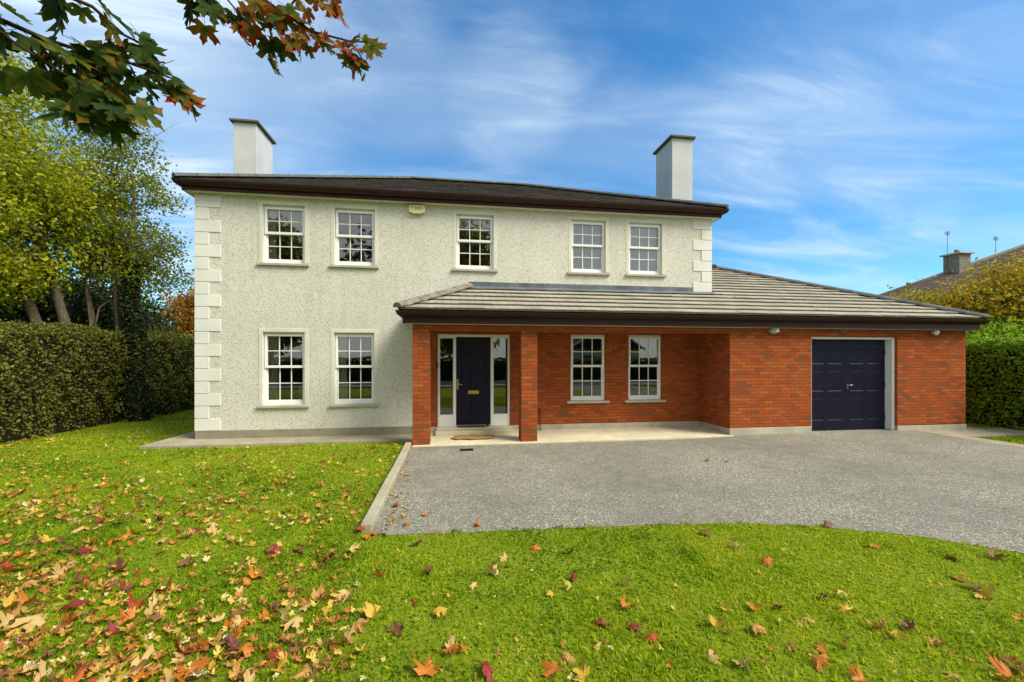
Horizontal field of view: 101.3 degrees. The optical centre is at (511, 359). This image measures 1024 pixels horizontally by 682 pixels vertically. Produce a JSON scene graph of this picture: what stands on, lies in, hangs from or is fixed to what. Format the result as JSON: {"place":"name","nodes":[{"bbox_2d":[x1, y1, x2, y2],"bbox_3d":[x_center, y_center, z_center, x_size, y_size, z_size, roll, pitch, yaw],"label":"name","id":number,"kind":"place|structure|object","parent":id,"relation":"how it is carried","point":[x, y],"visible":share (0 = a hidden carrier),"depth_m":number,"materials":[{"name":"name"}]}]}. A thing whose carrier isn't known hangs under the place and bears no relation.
{"place":"outdoors","nodes":[
{"label":"outdoors","id":0,"kind":"place"},
{"bbox_2d":[139,431,411,448],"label":"side path","id":1,"kind":"structure","parent":0,"point":[187,440],"depth_m":8.88,"materials":[{"name":"concrete"}]},
{"bbox_2d":[0,409,1023,681],"bbox_3d":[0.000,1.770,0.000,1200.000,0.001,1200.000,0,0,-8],"label":"lawn ground","id":2,"kind":"structure","parent":0,"point":[510,571],"depth_m":3.27,"materials":[{"name":"plant"}]},
{"bbox_2d":[0,611,17,627],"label":"fallen leaf","id":3,"kind":"object","parent":2,"relation":"on","point":[9,619],"visible":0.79,"depth_m":2.76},
{"bbox_2d":[1,592,19,610],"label":"fallen leaf","id":4,"kind":"object","parent":2,"relation":"on","point":[9,602],"visible":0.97,"depth_m":2.96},
{"bbox_2d":[4,625,24,639],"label":"fallen leaf","id":5,"kind":"object","parent":2,"relation":"on","point":[11,632],"visible":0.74,"depth_m":2.68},
{"bbox_2d":[2,561,34,573],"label":"fallen leaf","id":6,"kind":"object","parent":2,"relation":"on","point":[6,570],"visible":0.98,"depth_m":3.46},
{"bbox_2d":[10,602,34,617],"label":"fallen leaf","id":7,"kind":"object","parent":2,"relation":"on","point":[17,610],"visible":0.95,"depth_m":2.89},
{"bbox_2d":[13,589,36,605],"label":"fallen leaf","id":8,"kind":"object","parent":2,"relation":"on","point":[23,597],"visible":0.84,"depth_m":2.99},
{"bbox_2d":[18,578,39,591],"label":"fallen leaf","id":9,"kind":"object","parent":2,"relation":"on","point":[29,582],"visible":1,"depth_m":3.21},
{"bbox_2d":[7,613,55,632],"bbox_3d":[-3.174,1.719,2.757,0.177,0.086,0.172,0,0,-16],"label":"fallen leaf","id":10,"kind":"object","parent":2,"relation":"on","point":[38,620],"visible":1,"depth_m":2.74,"materials":[{"name":"plant"}]},
{"bbox_2d":[33,659,55,681],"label":"fallen leaf","id":11,"kind":"object","parent":2,"relation":"on","point":[41,675],"visible":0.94,"depth_m":2.30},
{"bbox_2d":[46,562,66,580],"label":"fallen leaf","id":12,"kind":"object","parent":2,"relation":"on","point":[56,569],"visible":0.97,"depth_m":3.38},
{"bbox_2d":[0,318,133,443],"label":"clipped hedge","id":13,"kind":"object","parent":2,"relation":"on","point":[57,381],"visible":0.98,"depth_m":10.03,"materials":[{"name":"green plant"}]},
{"bbox_2d":[0,31,137,336],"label":"garden tree","id":14,"kind":"object","parent":2,"relation":"on","point":[20,207],"visible":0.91,"depth_m":10.62,"materials":[{"name":"green plant"}]},
{"bbox_2d":[55,659,86,681],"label":"fallen leaf","id":15,"kind":"object","parent":2,"relation":"on","point":[78,676],"visible":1,"depth_m":2.28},
{"bbox_2d":[61,609,82,624],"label":"fallen leaf","id":16,"kind":"object","parent":2,"relation":"on","point":[72,616],"visible":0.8,"depth_m":2.80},
{"bbox_2d":[58,598,90,611],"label":"fallen leaf","id":17,"kind":"object","parent":2,"relation":"on","point":[74,603],"visible":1,"depth_m":2.94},
{"bbox_2d":[0,255,188,339],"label":"evergreen tree","id":18,"kind":"object","parent":2,"relation":"on","point":[77,309],"visible":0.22,"depth_m":14.39,"materials":[{"name":"green plant"}]},
{"bbox_2d":[14,100,194,338],"bbox_3d":[-11.716,-3.070,12.157,4.731,9.702,3.824,0,0,-8],"label":"garden tree","id":19,"kind":"object","parent":2,"relation":"on","point":[145,257],"visible":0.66,"depth_m":12.09,"materials":[{"name":"green plant"}]},
{"bbox_2d":[94,594,119,610],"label":"fallen leaf","id":20,"kind":"object","parent":2,"relation":"on","point":[113,601],"visible":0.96,"depth_m":3.00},
{"bbox_2d":[103,620,119,634],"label":"fallen leaf","id":21,"kind":"object","parent":2,"relation":"on","point":[112,627],"visible":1,"depth_m":2.70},
{"bbox_2d":[52,286,179,332],"bbox_3d":[-15.990,-0.785,17.053,4.285,5.109,4.252,0,0,-8],"label":"evergreen tree","id":22,"kind":"object","parent":2,"relation":"on","point":[157,310],"visible":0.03,"depth_m":17.28,"materials":[{"name":"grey plant"}]},
{"bbox_2d":[109,668,132,681],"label":"fallen leaf","id":23,"kind":"object","parent":2,"relation":"on","point":[120,678],"visible":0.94,"depth_m":2.31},
{"bbox_2d":[111,647,141,665],"bbox_3d":[-2.255,1.728,2.454,0.165,0.077,0.158,-10,-36,29],"label":"fallen leaf","id":24,"kind":"object","parent":2,"relation":"on","point":[113,650],"visible":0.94,"depth_m":2.45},
{"bbox_2d":[119,607,143,625],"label":"fallen leaf","id":25,"kind":"object","parent":2,"relation":"on","point":[129,615],"visible":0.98,"depth_m":2.81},
{"bbox_2d":[117,181,155,421],"bbox_3d":[-10.854,-1.714,12.141,0.850,7.036,0.819,0,0,-8],"label":"ivy trunk","id":26,"kind":"object","parent":2,"relation":"on","point":[132,322],"visible":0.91,"depth_m":11.99,"materials":[{"name":"green plant"}]},
{"bbox_2d":[119,643,154,673],"bbox_3d":[-2.082,1.706,2.366,0.138,0.100,0.166,0,0,15],"label":"fallen leaf","id":27,"kind":"object","parent":2,"relation":"on","point":[137,663],"visible":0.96,"depth_m":2.37,"materials":[{"name":"plant"}]},
{"bbox_2d":[80,325,194,420],"bbox_3d":[-11.888,0.363,15.360,1.884,2.838,7.271,0,0,-8],"label":"clipped hedge","id":28,"kind":"object","parent":2,"relation":"on","point":[169,370],"visible":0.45,"depth_m":13.49,"materials":[{"name":"green plant"}]},
{"bbox_2d":[126,590,153,608],"bbox_3d":[-2.641,1.697,2.976,0.135,0.134,0.144,0,0,31],"label":"fallen leaf","id":29,"kind":"object","parent":2,"relation":"on","point":[139,603],"visible":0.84,"depth_m":2.96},
{"bbox_2d":[129,664,156,681],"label":"fallen leaf","id":30,"kind":"object","parent":2,"relation":"on","point":[140,673],"visible":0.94,"depth_m":2.33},
{"bbox_2d":[139,602,156,618],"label":"fallen leaf","id":31,"kind":"object","parent":2,"relation":"on","point":[147,611],"visible":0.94,"depth_m":2.89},
{"bbox_2d":[149,591,166,608],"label":"fallen leaf","id":32,"kind":"object","parent":2,"relation":"on","point":[155,600],"visible":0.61,"depth_m":2.97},
{"bbox_2d":[161,669,175,681],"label":"fallen leaf","id":33,"kind":"object","parent":2,"relation":"on","point":[169,678],"visible":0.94,"depth_m":2.27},
{"bbox_2d":[144,263,194,335],"bbox_3d":[-16.279,-1.535,21.602,5.259,6.609,3.886,0,0,7],"label":"copper tree","id":34,"kind":"object","parent":2,"relation":"on","point":[187,303],"visible":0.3,"depth_m":20.85,"materials":[{"name":"orange plant"}]},
{"bbox_2d":[168,651,189,665],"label":"fallen leaf","id":35,"kind":"object","parent":2,"relation":"on","point":[177,658],"visible":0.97,"depth_m":2.45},
{"bbox_2d":[177,554,194,569],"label":"fallen leaf","id":36,"kind":"object","parent":2,"relation":"on","point":[184,563],"visible":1,"depth_m":3.59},
{"bbox_2d":[175,631,198,654],"bbox_3d":[-1.963,1.714,2.521,0.192,0.113,0.178,-16,-55,38],"label":"fallen leaf","id":37,"kind":"object","parent":2,"relation":"on","point":[179,650],"visible":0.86,"depth_m":2.50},
{"bbox_2d":[171,654,211,681],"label":"fallen leaf","id":38,"kind":"object","parent":2,"relation":"on","point":[180,675],"visible":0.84,"depth_m":2.36,"materials":[{"name":"plant"}]},
{"bbox_2d":[184,667,201,681],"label":"fallen leaf","id":39,"kind":"object","parent":2,"relation":"on","point":[192,677],"visible":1,"depth_m":2.30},
{"bbox_2d":[0,0,386,149],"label":"maple tree","id":40,"kind":"object","parent":2,"relation":"on","point":[92,91],"visible":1,"depth_m":1.78,"materials":[{"name":"green plant"}]},
{"bbox_2d":[188,636,207,651],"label":"fallen leaf","id":41,"kind":"object","parent":2,"relation":"on","point":[201,643],"visible":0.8,"depth_m":2.54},
{"bbox_2d":[197,631,225,645],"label":"fallen leaf","id":42,"kind":"object","parent":2,"relation":"on","point":[218,635],"visible":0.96,"depth_m":2.61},
{"bbox_2d":[222,632,238,650],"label":"fallen leaf","id":43,"kind":"object","parent":2,"relation":"on","point":[231,642],"visible":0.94,"depth_m":2.57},
{"bbox_2d":[229,615,243,630],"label":"fallen leaf","id":44,"kind":"object","parent":2,"relation":"on","point":[237,620],"visible":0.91,"depth_m":2.76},
{"bbox_2d":[229,657,245,680],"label":"fallen leaf","id":45,"kind":"object","parent":2,"relation":"on","point":[236,667],"visible":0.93,"depth_m":2.33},
{"bbox_2d":[234,642,257,657],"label":"fallen leaf","id":46,"kind":"object","parent":2,"relation":"on","point":[246,648],"visible":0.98,"depth_m":2.50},
{"bbox_2d":[239,669,255,681],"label":"fallen leaf","id":47,"kind":"object","parent":2,"relation":"on","point":[248,677],"visible":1,"depth_m":2.28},
{"bbox_2d":[247,565,267,580],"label":"fallen leaf","id":48,"kind":"object","parent":2,"relation":"on","point":[252,574],"visible":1,"depth_m":3.38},
{"bbox_2d":[264,646,288,668],"bbox_3d":[-1.381,1.746,2.459,0.148,0.037,0.148,20,23,4],"label":"fallen leaf","id":49,"kind":"object","parent":2,"relation":"on","point":[271,654],"visible":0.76,"depth_m":2.45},
{"bbox_2d":[271,656,286,672],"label":"fallen leaf","id":50,"kind":"object","parent":2,"relation":"on","point":[281,663],"visible":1,"depth_m":2.38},
{"bbox_2d":[273,598,291,620],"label":"fallen leaf","id":51,"kind":"object","parent":2,"relation":"on","point":[284,615],"visible":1,"depth_m":2.86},
{"bbox_2d":[283,611,305,631],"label":"fallen leaf","id":52,"kind":"object","parent":2,"relation":"on","point":[295,620],"visible":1,"depth_m":2.74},
{"bbox_2d":[291,662,318,679],"bbox_3d":[-1.173,1.776,2.360,0.171,0.059,0.135,0,0,11],"label":"fallen leaf","id":53,"kind":"object","parent":2,"relation":"on","point":[306,667],"visible":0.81,"depth_m":2.36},
{"bbox_2d":[304,667,321,679],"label":"fallen leaf","id":54,"kind":"object","parent":2,"relation":"on","point":[314,676],"visible":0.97,"depth_m":2.29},
{"bbox_2d":[311,583,324,600],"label":"fallen leaf","id":55,"kind":"object","parent":2,"relation":"on","point":[315,596],"visible":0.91,"depth_m":3.09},
{"bbox_2d":[334,586,354,601],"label":"fallen leaf","id":56,"kind":"object","parent":2,"relation":"on","point":[346,592],"visible":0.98,"depth_m":3.11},
{"bbox_2d":[340,622,354,642],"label":"fallen leaf","id":57,"kind":"object","parent":2,"relation":"on","point":[347,636],"visible":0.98,"depth_m":2.62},
{"bbox_2d":[354,618,369,634],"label":"fallen leaf","id":58,"kind":"object","parent":2,"relation":"on","point":[359,625],"visible":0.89,"depth_m":2.72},
{"bbox_2d":[362,601,384,618],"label":"fallen leaf","id":59,"kind":"object","parent":2,"relation":"on","point":[371,611],"visible":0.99,"depth_m":2.86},
{"bbox_2d":[360,442,411,532],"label":"kerb","id":60,"kind":"structure","parent":2,"relation":"on","point":[370,520],"depth_m":5.27,"materials":[{"name":"concrete"}]},
{"bbox_2d":[386,622,403,636],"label":"fallen leaf","id":61,"kind":"object","parent":2,"relation":"on","point":[397,627],"visible":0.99,"depth_m":2.73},
{"bbox_2d":[413,653,442,681],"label":"fallen leaf","id":62,"kind":"object","parent":2,"relation":"on","point":[424,669],"visible":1,"depth_m":2.36,"materials":[{"name":"plant"}]},
{"bbox_2d":[433,603,447,616],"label":"fallen leaf","id":63,"kind":"object","parent":2,"relation":"on","point":[438,610],"visible":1,"depth_m":2.88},
{"bbox_2d":[443,634,462,652],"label":"fallen leaf","id":64,"kind":"object","parent":2,"relation":"on","point":[450,640],"visible":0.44,"depth_m":2.59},
{"bbox_2d":[443,643,468,653],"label":"fallen leaf","id":65,"kind":"object","parent":2,"relation":"on","point":[454,646],"visible":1,"depth_m":2.51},
{"bbox_2d":[476,660,494,681],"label":"fallen leaf","id":66,"kind":"object","parent":2,"relation":"on","point":[486,669],"visible":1,"depth_m":2.33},
{"bbox_2d":[485,559,498,577],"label":"fallen leaf","id":67,"kind":"object","parent":2,"relation":"on","point":[493,570],"visible":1,"depth_m":3.42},
{"bbox_2d":[0,419,1022,681],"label":"leaf litter","id":68,"kind":"object","parent":2,"relation":"on","point":[90,641],"visible":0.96,"depth_m":3.11,"materials":[{"name":"plant"}]},
{"bbox_2d":[542,660,565,678],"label":"fallen leaf","id":69,"kind":"object","parent":2,"relation":"on","point":[553,670],"visible":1,"depth_m":2.37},
{"bbox_2d":[555,650,577,664],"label":"fallen leaf","id":70,"kind":"object","parent":2,"relation":"on","point":[567,656],"visible":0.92,"depth_m":2.47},
{"bbox_2d":[412,426,733,446],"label":"porch slab","id":71,"kind":"structure","parent":2,"relation":"on","point":[614,434],"depth_m":9.35,"materials":[{"name":"concrete"}]},
{"bbox_2d":[451,434,495,438],"bbox_3d":[-0.847,1.696,9.208,0.990,0.021,0.510,0,0,-8],"label":"doormat","id":72,"kind":"object","parent":71,"relation":"on","point":[483,436],"visible":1,"depth_m":9.19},
{"bbox_2d":[171,118,990,445],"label":"house","id":73,"kind":"structure","parent":2,"relation":"on","point":[511,320],"depth_m":9.79,"materials":[{"name":"paint"}]},
{"bbox_2d":[268,210,276,258],"bbox_3d":[-5.429,-2.760,9.425,0.260,1.340,0.066,0,0,-8],"label":"curtain","id":74,"kind":"object","parent":73,"relation":"hanging from","point":[272,216],"visible":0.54,"depth_m":9.44,"materials":[{"name":"fabric"}]},
{"bbox_2d":[268,336,278,399],"bbox_3d":[-5.410,0.220,9.428,0.300,1.700,0.066,0,0,-8],"label":"curtain","id":75,"kind":"object","parent":73,"relation":"hanging from","point":[273,344],"visible":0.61,"depth_m":9.43,"materials":[{"name":"fabric"}]},
{"bbox_2d":[257,200,309,266],"bbox_3d":[-5.051,-2.782,9.322,1.075,1.427,0.205,0,0,-8],"label":"window","id":76,"kind":"structure","parent":73,"relation":"in","point":[264,205],"depth_m":9.32,"materials":[{"name":"white plastic"}]},
{"bbox_2d":[257,328,309,407],"bbox_3d":[-5.051,0.191,9.322,1.075,1.752,0.205,0,0,-8],"label":"window","id":77,"kind":"structure","parent":73,"relation":"in","point":[264,383],"depth_m":9.31,"materials":[{"name":"white plastic"}]},
{"bbox_2d":[277,210,301,226],"bbox_3d":[-5.085,-3.230,9.556,0.860,0.400,0.012,0,0,-8],"label":"window blind","id":78,"kind":"object","parent":73,"relation":"attached to","point":[286,216],"depth_m":9.55,"materials":[{"name":"fabric"}]},
{"bbox_2d":[338,337,347,398],"bbox_3d":[-3.945,0.220,9.639,0.340,1.700,0.056,0,0,-8],"label":"curtain","id":79,"kind":"object","parent":73,"relation":"hanging from","point":[342,360],"visible":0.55,"depth_m":9.64,"materials":[{"name":"fabric"}]},
{"bbox_2d":[329,204,378,268],"bbox_3d":[-3.565,-2.782,9.537,1.075,1.427,0.205,0,0,-8],"label":"window","id":80,"kind":"structure","parent":73,"relation":"in","point":[336,209],"depth_m":9.54,"materials":[{"name":"white plastic"}]},
{"bbox_2d":[329,329,378,406],"bbox_3d":[-3.575,0.191,9.535,1.075,1.752,0.205,0,0,-8],"label":"window","id":81,"kind":"structure","parent":73,"relation":"in","point":[334,333],"depth_m":9.53,"materials":[{"name":"white plastic"}]},
{"bbox_2d":[409,205,424,214],"bbox_3d":[-2.182,-3.442,9.639,0.370,0.195,0.082,0,0,-8],"label":"alarm box","id":82,"kind":"object","parent":73,"relation":"attached to","point":[417,209],"visible":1,"depth_m":9.61,"materials":[{"name":"plastic"}]},
{"bbox_2d":[456,337,490,425],"bbox_3d":[-0.912,0.519,9.918,0.811,2.095,0.116,0,0,-8],"label":"front door","id":83,"kind":"structure","parent":73,"relation":"in","point":[472,353],"depth_m":9.93,"materials":[{"name":"blue paint"}]},
{"bbox_2d":[459,219,489,231],"bbox_3d":[-0.896,-3.250,10.078,0.900,0.360,0.012,0,0,-8],"label":"window blind","id":84,"kind":"object","parent":73,"relation":"attached to","point":[474,224],"depth_m":10.07,"materials":[{"name":"fabric"}]},
{"bbox_2d":[452,210,497,271],"bbox_3d":[-0.875,-2.782,9.924,1.075,1.427,0.205,0,0,-8],"label":"window","id":85,"kind":"structure","parent":73,"relation":"in","point":[457,214],"depth_m":9.93,"materials":[{"name":"white plastic"}]},
{"bbox_2d":[573,224,600,269],"bbox_3d":[1.845,-2.770,10.473,0.920,1.360,0.022,0,0,-8],"label":"net curtain","id":86,"kind":"object","parent":73,"relation":"hanging from","point":[577,252],"visible":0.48,"depth_m":10.48,"materials":[{"name":"fabric"}]},
{"bbox_2d":[567,216,609,275],"bbox_3d":[1.869,-2.782,10.319,1.075,1.427,0.205,0,0,-8],"label":"window","id":87,"kind":"structure","parent":73,"relation":"in","point":[603,222],"depth_m":10.33,"materials":[{"name":"white plastic"}]},
{"bbox_2d":[567,335,609,403],"bbox_3d":[1.856,0.229,10.300,1.075,1.677,0.170,0,0,-8],"label":"window","id":88,"kind":"structure","parent":73,"relation":"in","point":[574,399],"depth_m":10.32,"materials":[{"name":"white plastic"}]},
{"bbox_2d":[630,227,656,270],"bbox_3d":[3.310,-2.770,10.684,0.920,1.360,0.022,0,0,-8],"label":"net curtain","id":89,"kind":"object","parent":73,"relation":"hanging from","point":[634,264],"visible":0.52,"depth_m":10.69,"materials":[{"name":"fabric"}]},
{"bbox_2d":[625,335,665,402],"bbox_3d":[3.318,0.229,10.510,1.075,1.677,0.170,0,0,-8],"label":"window","id":90,"kind":"structure","parent":73,"relation":"in","point":[631,398],"depth_m":10.52,"materials":[{"name":"white plastic"}]},
{"bbox_2d":[625,219,666,276],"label":"window","id":91,"kind":"structure","parent":73,"relation":"in","point":[639,223],"depth_m":10.54,"materials":[{"name":"white plastic"}]},
{"bbox_2d":[812,339,845,430],"bbox_3d":[7.557,0.612,10.131,1.095,2.184,0.050,0,0,-8],"label":"garage door","id":92,"kind":"structure","parent":73,"relation":"in","point":[828,356],"depth_m":10.12,"materials":[{"name":"blue paint"}]},
{"bbox_2d":[846,340,884,429],"bbox_3d":[8.650,0.612,10.254,1.092,2.184,0.118,0,0,-8],"label":"garage door","id":93,"kind":"structure","parent":73,"relation":"in","point":[865,359],"depth_m":10.26,"materials":[{"name":"blue paint"}]},
{"bbox_2d":[573,658,589,681],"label":"fallen leaf","id":94,"kind":"object","parent":2,"relation":"on","point":[583,671],"visible":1,"depth_m":2.33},
{"bbox_2d":[642,626,659,644],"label":"fallen leaf","id":95,"kind":"object","parent":2,"relation":"on","point":[652,636],"visible":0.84,"depth_m":2.64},
{"bbox_2d":[705,649,720,666],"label":"fallen leaf","id":96,"kind":"object","parent":2,"relation":"on","point":[712,657],"visible":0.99,"depth_m":2.45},
{"bbox_2d":[707,611,725,630],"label":"fallen leaf","id":97,"kind":"object","parent":2,"relation":"on","point":[714,622],"visible":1,"depth_m":2.75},
{"bbox_2d":[732,651,749,670],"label":"fallen leaf","id":98,"kind":"object","parent":2,"relation":"on","point":[746,660],"visible":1,"depth_m":2.40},
{"bbox_2d":[749,624,766,636],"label":"fallen leaf","id":99,"kind":"object","parent":2,"relation":"on","point":[757,628],"visible":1,"depth_m":2.68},
{"bbox_2d":[806,654,829,672],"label":"fallen leaf","id":100,"kind":"object","parent":2,"relation":"on","point":[818,660],"visible":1,"depth_m":2.41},
{"bbox_2d":[812,429,888,431],"bbox_3d":[8.091,1.768,10.218,2.270,0.105,0.480,0,0,-8],"label":"garage threshold","id":101,"kind":"object","parent":2,"relation":"on","point":[850,430],"visible":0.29,"depth_m":10.13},
{"bbox_2d":[849,662,870,681],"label":"fallen leaf","id":102,"kind":"object","parent":2,"relation":"on","point":[859,673],"visible":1,"depth_m":2.31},
{"bbox_2d":[896,618,914,629],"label":"fallen leaf","id":103,"kind":"object","parent":2,"relation":"on","point":[911,625],"visible":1,"depth_m":2.76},
{"bbox_2d":[885,249,1023,333],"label":"autumn tree","id":104,"kind":"object","parent":2,"relation":"on","point":[1006,292],"visible":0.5,"depth_m":14.30,"materials":[{"name":"yellow plant"}]},
{"bbox_2d":[973,583,994,599],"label":"fallen leaf","id":105,"kind":"object","parent":2,"relation":"on","point":[986,591],"visible":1,"depth_m":3.11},
{"bbox_2d":[966,330,1023,429],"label":"clipped hedge","id":106,"kind":"object","parent":2,"relation":"on","point":[995,381],"visible":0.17,"depth_m":11.04,"materials":[{"name":"green plant"}]},
{"bbox_2d":[966,309,1023,346],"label":"garden shrub","id":107,"kind":"object","parent":2,"relation":"on","point":[1009,328],"visible":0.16,"depth_m":13.16,"materials":[{"name":"green plant"}]},
{"bbox_2d":[986,546,1010,557],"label":"fallen leaf","id":108,"kind":"object","parent":2,"relation":"on","point":[991,551],"visible":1,"depth_m":3.73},
{"bbox_2d":[986,649,1022,677],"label":"fallen leaf","id":109,"kind":"object","parent":2,"relation":"on","point":[1003,670],"visible":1,"depth_m":2.33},
{"bbox_2d":[997,654,1021,664],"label":"fallen leaf","id":110,"kind":"object","parent":2,"relation":"on","point":[1012,659],"visible":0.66,"depth_m":2.41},
{"bbox_2d":[1002,658,1023,672],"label":"fallen leaf","id":111,"kind":"object","parent":2,"relation":"on","point":[1021,667],"visible":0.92,"depth_m":2.37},
{"bbox_2d":[0,0,1023,322],"label":"sky","id":112,"kind":"structure","parent":0,"point":[843,141],"materials":[{"name":"blue"}]},
{"bbox_2d":[371,430,1023,552],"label":"driveway","id":113,"kind":"structure","parent":0,"point":[933,485],"depth_m":5.88,"materials":[{"name":"gravel"}]},
{"bbox_2d":[879,231,1023,300],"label":"neighbour house","id":114,"kind":"structure","parent":0,"point":[958,260],"depth_m":30.25,"materials":[{"name":"brown tile"}]},
{"bbox_2d":[925,426,1023,448],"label":"garage path","id":115,"kind":"structure","parent":0,"point":[972,433],"depth_m":9.86,"materials":[{"name":"concrete"}]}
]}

